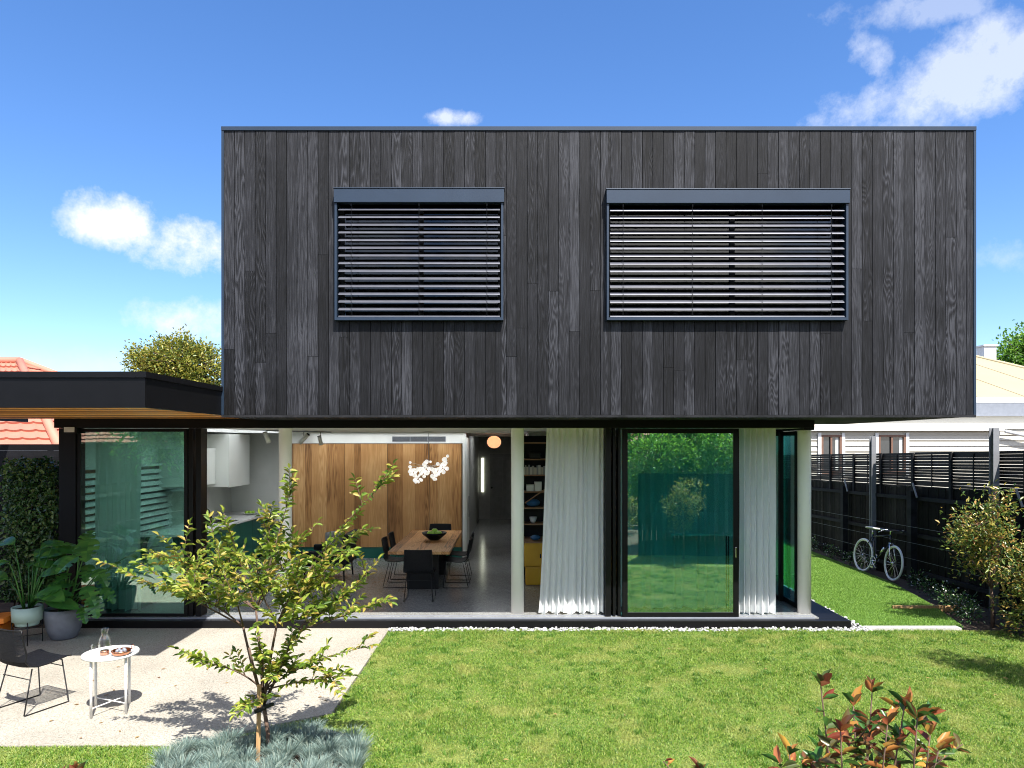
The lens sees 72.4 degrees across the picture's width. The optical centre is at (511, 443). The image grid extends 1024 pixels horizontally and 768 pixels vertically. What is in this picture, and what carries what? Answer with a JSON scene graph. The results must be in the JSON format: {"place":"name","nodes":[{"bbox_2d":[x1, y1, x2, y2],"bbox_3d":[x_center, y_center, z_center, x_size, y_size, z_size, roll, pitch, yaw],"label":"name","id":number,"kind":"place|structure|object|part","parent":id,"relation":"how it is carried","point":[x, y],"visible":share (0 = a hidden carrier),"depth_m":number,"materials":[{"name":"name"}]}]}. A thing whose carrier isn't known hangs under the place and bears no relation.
{"place":"outdoors","nodes":[
{"label":"outdoors","id":0,"kind":"place"},
{"bbox_2d":[0,628,387,746],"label":"patio","id":1,"kind":"structure","parent":0,"point":[201,701],"depth_m":7.42,"materials":[{"name":"beige concrete"}]},
{"bbox_2d":[0,612,13,629],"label":"orange bench","id":2,"kind":"object","parent":1,"relation":"on","point":[5,620],"visible":0.41,"depth_m":9.07,"materials":[{"name":"paint"}]},
{"bbox_2d":[0,628,71,716],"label":"wire chair","id":3,"kind":"object","parent":1,"relation":"on","point":[11,656],"visible":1,"depth_m":6.74,"materials":[{"name":"black metal"}]},
{"bbox_2d":[0,537,82,645],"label":"potted plant","id":4,"kind":"object","parent":1,"relation":"on","point":[29,614],"visible":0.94,"depth_m":9.11,"materials":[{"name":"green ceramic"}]},
{"bbox_2d":[34,530,137,640],"bbox_3d":[-5.700,1.901,9.253,1.146,1.398,0.941,0,0,0],"label":"potted monstera","id":5,"kind":"object","parent":1,"relation":"on","point":[62,624],"visible":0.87,"depth_m":9.18,"materials":[{"name":"green plant"}]},
{"bbox_2d":[81,645,138,718],"bbox_3d":[-3.900,2.315,6.800,0.494,0.570,0.494,0,0,0],"label":"side table","id":6,"kind":"object","parent":1,"relation":"on","point":[92,656],"visible":0.91,"depth_m":6.74,"materials":[{"name":"white metal"}]},
{"bbox_2d":[100,649,108,655],"bbox_3d":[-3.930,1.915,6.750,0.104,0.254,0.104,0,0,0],"label":"cup","id":7,"kind":"object","parent":6,"relation":"on","point":[104,652],"visible":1,"depth_m":6.72,"materials":[{"name":"clear glass"}]},
{"bbox_2d":[111,644,134,655],"bbox_3d":[-3.774,2.002,6.770,0.192,0.081,0.180,0,0,0],"label":"copper bowl","id":8,"kind":"object","parent":6,"relation":"on","point":[114,653],"visible":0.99,"depth_m":6.74,"materials":[{"name":"orange metal"}]},
{"bbox_2d":[0,627,1023,767],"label":"lawn","id":9,"kind":"structure","parent":0,"point":[595,719],"depth_m":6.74,"materials":[{"name":"green plant"}]},
{"bbox_2d":[137,717,375,767],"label":"fescue grass","id":10,"kind":"structure","parent":9,"relation":"on","point":[225,751],"depth_m":5.72,"materials":[{"name":"teal plant"}]},
{"bbox_2d":[92,459,399,746],"bbox_3d":[-2.127,1.370,5.765,2.481,2.501,1.237,0,0,0],"label":"crape myrtle","id":11,"kind":"object","parent":10,"relation":"on","point":[300,592],"visible":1,"depth_m":5.67,"materials":[{"name":"green plant"}]},
{"bbox_2d":[256,684,261,762],"bbox_3d":[-2.072,2.302,5.720,0.045,0.656,0.034,0,0,-20],"label":"tree stake","id":12,"kind":"object","parent":10,"relation":"on","point":[258,727],"visible":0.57,"depth_m":5.70,"materials":[{"name":"beige wood"}]},
{"bbox_2d":[254,702,273,713],"bbox_3d":[-2.051,2.185,5.778,0.080,0.074,0.256,0,0,8],"label":"tree tie","id":13,"kind":"object","parent":12,"relation":"attached to","point":[264,707],"visible":1,"depth_m":5.74,"materials":[{"name":"rubber"}]},
{"bbox_2d":[48,635,1007,767],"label":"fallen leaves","id":14,"kind":"object","parent":9,"relation":"on","point":[389,699],"visible":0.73,"depth_m":7.21,"materials":[{"name":"brown plant"}]},
{"bbox_2d":[0,547,1023,636],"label":"ground","id":15,"kind":"structure","parent":0,"point":[900,582],"depth_m":11.20,"materials":[{"name":"soil"}]},
{"bbox_2d":[0,455,58,622],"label":"climbing hedge","id":16,"kind":"object","parent":15,"relation":"on","point":[21,479],"visible":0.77,"depth_m":10.21,"materials":[{"name":"green plant"}]},
{"bbox_2d":[0,444,95,607],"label":"slatted fence","id":17,"kind":"object","parent":15,"relation":"on","point":[48,453],"visible":0.09,"depth_m":11.20,"materials":[{"name":"black wood"}]},
{"bbox_2d":[57,759,88,767],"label":"photinia","id":18,"kind":"object","parent":15,"relation":"on","point":[76,764],"visible":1,"depth_m":2.63,"materials":[{"name":"red plant"}]},
{"bbox_2d":[0,357,166,532],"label":"tiled house","id":19,"kind":"structure","parent":15,"relation":"on","point":[37,431],"depth_m":13.07,"materials":[{"name":"orange tile"}]},
{"bbox_2d":[115,324,220,385],"bbox_3d":[-11.427,-0.764,23.990,3.946,6.831,3.140,0,0,0],"label":"garden tree","id":20,"kind":"object","parent":15,"relation":"on","point":[189,359],"visible":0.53,"depth_m":23.54,"materials":[{"name":"green plant"}]},
{"bbox_2d":[0,126,976,629],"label":"house","id":21,"kind":"structure","parent":15,"relation":"on","point":[390,294],"depth_m":8.60,"materials":[{"name":"black wood"}]},
{"bbox_2d":[95,432,140,610],"bbox_3d":[-5.823,1.130,10.356,0.686,2.696,0.119,0,0,0],"label":"curtain","id":22,"kind":"object","parent":21,"relation":"hanging from","point":[117,493],"visible":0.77,"depth_m":10.36,"materials":[{"name":"white fabric"}]},
{"bbox_2d":[85,463,172,545],"bbox_3d":[-6.366,0.982,11.720,0.069,1.244,2.700,0,0,0],"label":"venetian blind","id":23,"kind":"object","parent":21,"relation":"attached to","point":[142,515],"visible":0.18,"depth_m":12.26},
{"bbox_2d":[77,429,188,615],"bbox_3d":[-5.425,1.131,10.010,1.581,2.682,0.040,0,0,0],"label":"sliding door","id":24,"kind":"structure","parent":21,"relation":"in","point":[186,431],"depth_m":9.99,"materials":[{"name":"black metal"}]},
{"bbox_2d":[85,560,183,608],"bbox_3d":[-5.965,2.220,11.115,0.890,0.480,1.470,0,0,0],"label":"window seat","id":25,"kind":"object","parent":21,"relation":"on","point":[149,595],"depth_m":10.86,"materials":[{"name":"white laminate"}]},
{"bbox_2d":[145,536,172,562],"bbox_3d":[-5.850,1.760,11.600,0.460,0.446,0.258,0,0,18],"label":"cushion","id":26,"kind":"object","parent":25,"relation":"on","point":[156,544],"visible":0.61,"depth_m":11.52,"materials":[{"name":"green fabric"}]},
{"bbox_2d":[159,448,215,487],"bbox_3d":[-6.188,0.455,13.395,0.445,0.710,1.390,0,0,0],"label":"overhead cabinet","id":27,"kind":"object","parent":21,"relation":"attached to","point":[172,468],"visible":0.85,"depth_m":12.70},
{"bbox_2d":[162,487,183,490],"bbox_3d":[-6.205,0.848,13.150,0.410,0.065,0.700,0,0,0],"label":"rangehood","id":28,"kind":"object","parent":27,"relation":"attached to","point":[174,488],"visible":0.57,"depth_m":12.80,"materials":[{"name":"silver metal"}]},
{"bbox_3d":[-5.972,0.455,13.395,0.013,0.710,1.390,0,0,0],"label":"cabinet door","id":29,"kind":"part","parent":27,"relation":"part of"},
{"bbox_2d":[140,511,273,580],"bbox_3d":[-5.907,2.015,13.910,1.015,0.930,4.100,0,0,0],"label":"kitchen bench","id":30,"kind":"object","parent":21,"relation":"on","point":[246,526],"visible":0.26,"depth_m":13.87,"materials":[{"name":"green laminate"}]},
{"bbox_2d":[207,434,249,486],"bbox_3d":[-6.055,0.350,14.650,0.710,1.080,1.100,0,0,0],"label":"overhead cabinet","id":31,"kind":"object","parent":21,"relation":"attached to","point":[232,460],"visible":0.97,"depth_m":14.22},
{"bbox_3d":[-5.709,0.350,14.650,0.018,1.080,1.100,0,0,0],"label":"cabinet door","id":32,"kind":"part","parent":31,"relation":"part of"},
{"bbox_2d":[263,430,330,444],"bbox_3d":[-3.732,-0.089,12.102,0.256,0.255,1.929,0,0,15],"label":"track light","id":33,"kind":"object","parent":21,"relation":"attached to","point":[300,441],"visible":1,"depth_m":12.36,"materials":[{"name":"grey metal"}]},
{"bbox_2d":[300,529,356,581],"bbox_3d":[-3.349,2.052,12.900,0.896,0.858,0.900,0,0,0],"label":"lounge chair","id":34,"kind":"object","parent":21,"relation":"on","point":[319,547],"visible":0.48,"depth_m":12.53,"materials":[{"name":"black metal"}]},
{"bbox_2d":[325,531,342,550],"bbox_3d":[-3.241,1.810,12.850,0.185,0.395,0.420,0,0,40],"label":"cushion","id":35,"kind":"object","parent":34,"relation":"on","point":[327,534],"visible":0.26,"depth_m":12.76,"materials":[{"name":"grey fabric"}]},
{"bbox_2d":[381,536,406,587],"bbox_3d":[-2.018,2.067,12.250,0.516,0.826,0.483,0,0,0],"label":"dining chair","id":36,"kind":"object","parent":21,"relation":"on","point":[386,556],"visible":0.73,"depth_m":12.29,"materials":[{"name":"black metal"}]},
{"bbox_2d":[388,531,405,579],"bbox_3d":[-2.018,2.067,12.950,0.516,0.826,0.483,0,0,0],"label":"dining chair","id":37,"kind":"object","parent":21,"relation":"on","point":[392,540],"visible":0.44,"depth_m":13.02,"materials":[{"name":"black metal"}]},
{"bbox_2d":[333,187,504,321],"bbox_3d":[-1.130,-2.303,8.624,2.083,1.605,0.272,0,0,0],"label":"window","id":38,"kind":"structure","parent":21,"relation":"in","point":[402,253],"depth_m":8.70,"materials":[{"name":"black metal"}]},
{"bbox_2d":[403,550,436,601],"bbox_3d":[-1.462,2.067,11.104,0.483,0.826,0.516,0,0,0],"label":"dining chair","id":39,"kind":"object","parent":21,"relation":"on","point":[418,561],"visible":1,"depth_m":10.90,"materials":[{"name":"black metal"}]},
{"bbox_2d":[388,530,461,588],"bbox_3d":[-1.489,2.105,12.535,0.987,0.750,2.730,0,0,0],"label":"dining table","id":40,"kind":"object","parent":21,"relation":"on","point":[443,546],"visible":0.68,"depth_m":11.90,"materials":[{"name":"brown wood"}]},
{"bbox_2d":[422,531,446,540],"bbox_3d":[-1.387,1.659,12.500,0.450,0.140,0.450,0,0,0],"label":"fruit bowl","id":41,"kind":"object","parent":40,"relation":"on","point":[433,537],"visible":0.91,"depth_m":12.37,"materials":[{"name":"black ceramic"}]},
{"bbox_2d":[408,431,448,483],"bbox_3d":[-1.543,0.265,12.909,0.764,0.967,0.417,0,0,0],"label":"chandelier","id":42,"kind":"object","parent":21,"relation":"hanging from","point":[421,470],"visible":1,"depth_m":12.85,"materials":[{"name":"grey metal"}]},
{"bbox_2d":[429,524,451,567],"bbox_3d":[-1.468,2.067,14.166,0.483,0.826,0.516,0,0,0],"label":"dining chair","id":43,"kind":"object","parent":21,"relation":"on","point":[441,526],"visible":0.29,"depth_m":14.39,"materials":[{"name":"black metal"}]},
{"bbox_2d":[442,537,471,587],"bbox_3d":[-0.948,2.067,12.200,0.516,0.826,0.483,0,0,0],"label":"dining chair","id":44,"kind":"object","parent":21,"relation":"on","point":[447,559],"visible":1,"depth_m":12.18,"materials":[{"name":"black metal"}]},
{"bbox_2d":[447,532,474,579],"bbox_3d":[-0.948,2.067,12.900,0.516,0.826,0.483,0,0,0],"label":"dining chair","id":45,"kind":"object","parent":21,"relation":"on","point":[458,553],"visible":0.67,"depth_m":12.96,"materials":[{"name":"black metal"}]},
{"bbox_2d":[465,438,468,556],"bbox_3d":[-0.965,1.175,15.050,0.040,2.590,0.900,0,0,0],"label":"hall sliding door","id":46,"kind":"structure","parent":21,"relation":"in","point":[466,439],"depth_m":14.60,"materials":[{"name":"white metal"}]},
{"bbox_2d":[487,436,500,447],"bbox_3d":[-0.423,-0.052,16.500,0.330,0.335,0.330,0,0,0],"label":"pendant lamp","id":47,"kind":"object","parent":21,"relation":"hanging from","point":[493,441],"visible":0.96,"depth_m":16.39,"materials":[{"name":"beige glass"}]},
{"bbox_2d":[490,454,510,518],"bbox_3d":[-0.260,1.415,22.928,0.920,2.130,0.125,0,0,0],"label":"front door","id":48,"kind":"structure","parent":21,"relation":"in","point":[500,464],"depth_m":22.94,"materials":[{"name":"grey paint"}]},
{"bbox_2d":[524,539,542,584],"bbox_3d":[0.591,2.100,12.405,0.770,0.759,0.450,0,0,0],"label":"yellow cabinet","id":49,"kind":"object","parent":21,"relation":"on","point":[532,556],"visible":0.41,"depth_m":12.20,"materials":[{"name":"paint"}]},
{"bbox_2d":[524,436,545,574],"bbox_3d":[1.371,1.170,12.945,2.458,2.620,0.429,0,0,0],"label":"bookshelf","id":50,"kind":"object","parent":21,"relation":"on","point":[534,443],"visible":0.07,"depth_m":13.14,"materials":[{"name":"brown wood"}]},
{"bbox_2d":[526,484,533,490],"bbox_3d":[0.334,0.815,12.870,0.140,0.120,0.160,0,0,0],"label":"storage box","id":51,"kind":"object","parent":50,"relation":"on","point":[529,487],"visible":1,"depth_m":12.79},
{"bbox_2d":[529,516,536,522],"bbox_3d":[0.389,1.410,12.890,0.150,0.110,0.148,0,0,0],"label":"cup","id":52,"kind":"object","parent":50,"relation":"on","point":[532,519],"visible":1,"depth_m":12.84,"materials":[{"name":"white ceramic"}]},
{"bbox_2d":[534,481,541,490],"bbox_3d":[0.477,0.790,12.870,0.130,0.170,0.160,0,0,0],"label":"storage box","id":53,"kind":"object","parent":50,"relation":"on","point":[537,485],"visible":1,"depth_m":12.79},
{"bbox_2d":[538,465,540,474],"bbox_3d":[0.503,0.487,12.865,0.038,0.170,0.170,0,0,0],"label":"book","id":54,"kind":"object","parent":50,"relation":"on","point":[539,469],"visible":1,"depth_m":12.78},
{"bbox_2d":[538,428,603,614],"bbox_3d":[0.870,1.130,10.161,0.976,2.696,0.136,0,0,0],"label":"curtain","id":55,"kind":"object","parent":21,"relation":"hanging from","point":[572,574],"visible":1,"depth_m":10.16,"materials":[{"name":"white fabric"}]},
{"bbox_2d":[622,429,738,616],"bbox_3d":[2.402,1.131,9.970,1.659,2.682,0.070,0,0,0],"label":"sliding door","id":56,"kind":"structure","parent":21,"relation":"in","point":[625,613],"depth_m":9.96,"materials":[{"name":"black metal"}]},
{"bbox_2d":[668,532,732,611],"bbox_3d":[2.749,1.895,10.220,0.896,1.169,0.160,0,0,0],"label":"bar table","id":57,"kind":"object","parent":21,"relation":"on","point":[726,534],"visible":0.87,"depth_m":10.16,"materials":[{"name":"black metal"}]},
{"bbox_2d":[605,188,850,321],"bbox_3d":[2.627,-2.298,8.624,2.969,1.594,0.272,0,0,0],"label":"window","id":58,"kind":"structure","parent":21,"relation":"in","point":[673,254],"depth_m":8.73,"materials":[{"name":"black metal"}]},
{"bbox_2d":[739,428,775,614],"bbox_3d":[3.561,1.130,10.165,0.536,2.696,0.154,0,0,0],"label":"curtain","id":59,"kind":"object","parent":21,"relation":"hanging from","point":[757,526],"visible":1,"depth_m":10.16,"materials":[{"name":"white fabric"}]},
{"bbox_2d":[739,431,783,600],"bbox_3d":[4.225,1.143,12.050,0.050,2.658,2.200,0,0,0],"label":"sliding door","id":60,"kind":"structure","parent":21,"relation":"in","point":[779,435],"depth_m":10.99,"materials":[{"name":"black metal"}]},
{"bbox_2d":[784,431,796,607],"bbox_3d":[4.285,1.143,11.525,0.050,2.658,2.150,0,0,0],"label":"sliding door","id":61,"kind":"structure","parent":21,"relation":"in","point":[790,437],"depth_m":10.75,"materials":[{"name":"glass"}]},
{"bbox_2d":[388,599,871,631],"bbox_3d":[1.645,2.604,13.345,6.751,0.068,7.360,0,0,0],"label":"pebble strip","id":62,"kind":"object","parent":15,"relation":"on","point":[783,628],"visible":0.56,"depth_m":9.76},
{"bbox_2d":[663,756,708,767],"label":"photinia","id":63,"kind":"object","parent":15,"relation":"on","point":[694,760],"visible":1,"depth_m":2.60,"materials":[{"name":"red plant"}]},
{"bbox_2d":[811,536,822,550],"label":"star jasmine","id":64,"kind":"object","parent":15,"relation":"on","point":[812,543],"visible":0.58,"depth_m":17.16,"materials":[{"name":"green plant"}]},
{"bbox_2d":[815,542,839,558],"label":"star jasmine","id":65,"kind":"object","parent":15,"relation":"on","point":[827,550],"visible":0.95,"depth_m":16.19,"materials":[{"name":"green plant"}]},
{"bbox_2d":[836,547,857,564],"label":"star jasmine","id":66,"kind":"object","parent":15,"relation":"on","point":[849,553],"visible":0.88,"depth_m":15.30,"materials":[{"name":"green plant"}]},
{"bbox_2d":[852,552,876,569],"bbox_3d":[7.399,2.473,14.667,0.498,0.398,0.620,0,0,-13],"label":"star jasmine","id":67,"kind":"object","parent":15,"relation":"on","point":[862,560],"visible":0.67,"depth_m":14.69,"materials":[{"name":"green plant"}]},
{"bbox_2d":[761,668,971,767],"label":"photinia","id":68,"kind":"object","parent":15,"relation":"on","point":[866,730],"visible":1,"depth_m":2.49,"materials":[{"name":"green plant"}]},
{"bbox_2d":[869,436,875,569],"bbox_3d":[7.572,1.250,14.690,0.095,2.800,0.104,0,0,0],"label":"steel post","id":69,"kind":"object","parent":15,"relation":"on","point":[872,480],"visible":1,"depth_m":14.64,"materials":[{"name":"metal"}]},
{"bbox_2d":[853,526,903,580],"bbox_3d":[7.257,2.141,13.927,0.647,1.005,1.603,0,0,-23],"label":"bicycle","id":70,"kind":"object","parent":15,"relation":"on","point":[874,555],"visible":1,"depth_m":13.82,"materials":[{"name":"silver metal"}]},
{"bbox_2d":[864,626,961,630],"bbox_3d":[5.640,2.619,9.865,1.320,0.062,0.130,0,0,0],"label":"concrete edging","id":71,"kind":"object","parent":15,"relation":"on","point":[886,628],"visible":0.57,"depth_m":9.83,"materials":[{"name":"white concrete"}]},
{"bbox_2d":[903,567,930,589],"bbox_3d":[7.375,2.466,12.694,0.474,0.403,0.552,0,0,0],"label":"star jasmine","id":72,"kind":"object","parent":15,"relation":"on","point":[915,582],"visible":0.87,"depth_m":12.74,"materials":[{"name":"green plant"}]},
{"bbox_2d":[811,450,1023,620],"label":"paling fence","id":73,"kind":"object","parent":15,"relation":"on","point":[901,503],"visible":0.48,"depth_m":13.16,"materials":[{"name":"black wood"}]},
{"bbox_2d":[814,510,1014,582],"bbox_3d":[7.480,1.830,11.500,0.004,0.964,17.000,0,0,0],"label":"trellis wire","id":74,"kind":"object","parent":73,"relation":"attached to","point":[895,539],"visible":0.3,"depth_m":13.64,"materials":[{"name":"grey metal"}]},
{"bbox_2d":[811,345,1023,491],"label":"weatherboard house","id":75,"kind":"structure","parent":15,"relation":"on","point":[999,394],"depth_m":20.03,"materials":[{"name":"white wood"}]},
{"bbox_2d":[818,433,844,474],"bbox_3d":[9.122,0.310,20.008,0.765,1.220,0.085,0,0,0],"label":"window","id":76,"kind":"structure","parent":75,"relation":"in","point":[827,444],"depth_m":19.99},
{"bbox_2d":[875,433,908,473],"bbox_3d":[10.854,0.310,20.008,0.960,1.220,0.085,0,0,0],"label":"window","id":77,"kind":"structure","parent":75,"relation":"in","point":[884,443],"depth_m":20.02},
{"bbox_2d":[917,578,941,599],"bbox_3d":[7.251,2.488,12.074,0.468,0.370,0.608,0,0,0],"label":"star jasmine","id":78,"kind":"object","parent":15,"relation":"on","point":[931,583],"visible":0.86,"depth_m":12.10,"materials":[{"name":"green plant"}]},
{"bbox_2d":[929,581,963,611],"bbox_3d":[6.947,2.439,11.155,0.518,0.437,0.659,0,0,-10],"label":"star jasmine","id":79,"kind":"object","parent":15,"relation":"on","point":[945,595],"visible":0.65,"depth_m":11.20,"materials":[{"name":"green plant"}]},
{"bbox_2d":[931,580,966,602],"bbox_3d":[7.204,2.465,11.587,0.404,0.406,0.546,0,0,0],"label":"star jasmine","id":80,"kind":"object","parent":15,"relation":"on","point":[951,590],"visible":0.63,"depth_m":11.59,"materials":[{"name":"green plant"}]},
{"bbox_2d":[936,591,980,617],"bbox_3d":[6.834,2.453,10.740,0.458,0.426,0.710,0,0,0],"label":"star jasmine","id":81,"kind":"object","parent":15,"relation":"on","point":[953,603],"visible":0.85,"depth_m":10.74,"materials":[{"name":"green plant"}]},
{"bbox_2d":[945,590,982,612],"bbox_3d":[7.071,2.467,10.979,0.484,0.412,0.522,0,0,-37],"label":"star jasmine","id":82,"kind":"object","parent":15,"relation":"on","point":[972,599],"visible":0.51,"depth_m":10.92,"materials":[{"name":"green plant"}]},
{"bbox_2d":[955,598,991,623],"bbox_3d":[6.768,2.475,10.278,0.450,0.382,0.678,0,0,0],"label":"star jasmine","id":83,"kind":"object","parent":15,"relation":"on","point":[969,608],"visible":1,"depth_m":10.28,"materials":[{"name":"green plant"}]},
{"bbox_2d":[936,479,1023,626],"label":"lilly pilly","id":84,"kind":"object","parent":15,"relation":"on","point":[990,533],"visible":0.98,"depth_m":10.01,"materials":[{"name":"green plant"}]},
{"bbox_2d":[989,428,998,612],"bbox_3d":[7.572,1.205,10.990,0.095,2.890,0.104,0,0,0],"label":"steel post","id":85,"kind":"object","parent":15,"relation":"on","point":[993,455],"visible":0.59,"depth_m":10.94,"materials":[{"name":"metal"}]},
{"bbox_2d":[986,545,1023,637],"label":"lilly pilly","id":86,"kind":"object","parent":15,"relation":"on","point":[1007,573],"visible":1,"depth_m":9.44,"materials":[{"name":"green plant"}]},
{"bbox_2d":[993,319,1023,365],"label":"garden tree","id":87,"kind":"object","parent":15,"relation":"on","point":[1012,353],"visible":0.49,"depth_m":39.73,"materials":[{"name":"green plant"}]},
{"bbox_2d":[0,0,1023,384],"label":"sky","id":88,"kind":"structure","parent":0,"point":[113,113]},
{"bbox_2d":[526,499,539,506],"bbox_3d":[0.389,1.097,12.900,0.260,0.143,0.260,0,0,0],"label":"bowl","id":89,"kind":"object","parent":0,"point":[533,502],"visible":0.89,"depth_m":12.81,"materials":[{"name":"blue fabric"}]},
{"bbox_2d":[530,535,539,539],"bbox_3d":[0.416,1.670,12.400,0.177,0.090,0.173,0,0,0],"label":"bowl","id":90,"kind":"object","parent":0,"point":[534,537],"visible":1,"depth_m":12.34,"materials":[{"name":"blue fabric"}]},
{"bbox_2d":[621,429,732,610],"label":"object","id":91,"kind":"object","parent":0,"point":[680,482],"visible":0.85,"depth_m":10.46,"materials":[{"name":"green glass"}]},
{"bbox_2d":[811,551,962,628],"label":"side turf","id":92,"kind":"structure","parent":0,"point":[961,626],"depth_m":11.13,"materials":[{"name":"green plant"}]},
{"bbox_2d":[892,605,961,611],"bbox_3d":[6.550,2.605,11.035,1.100,0.090,0.030,0,0,0],"label":"garden edging","id":93,"kind":"object","parent":92,"relation":"on","point":[945,609],"visible":0.57,"depth_m":11.02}
]}

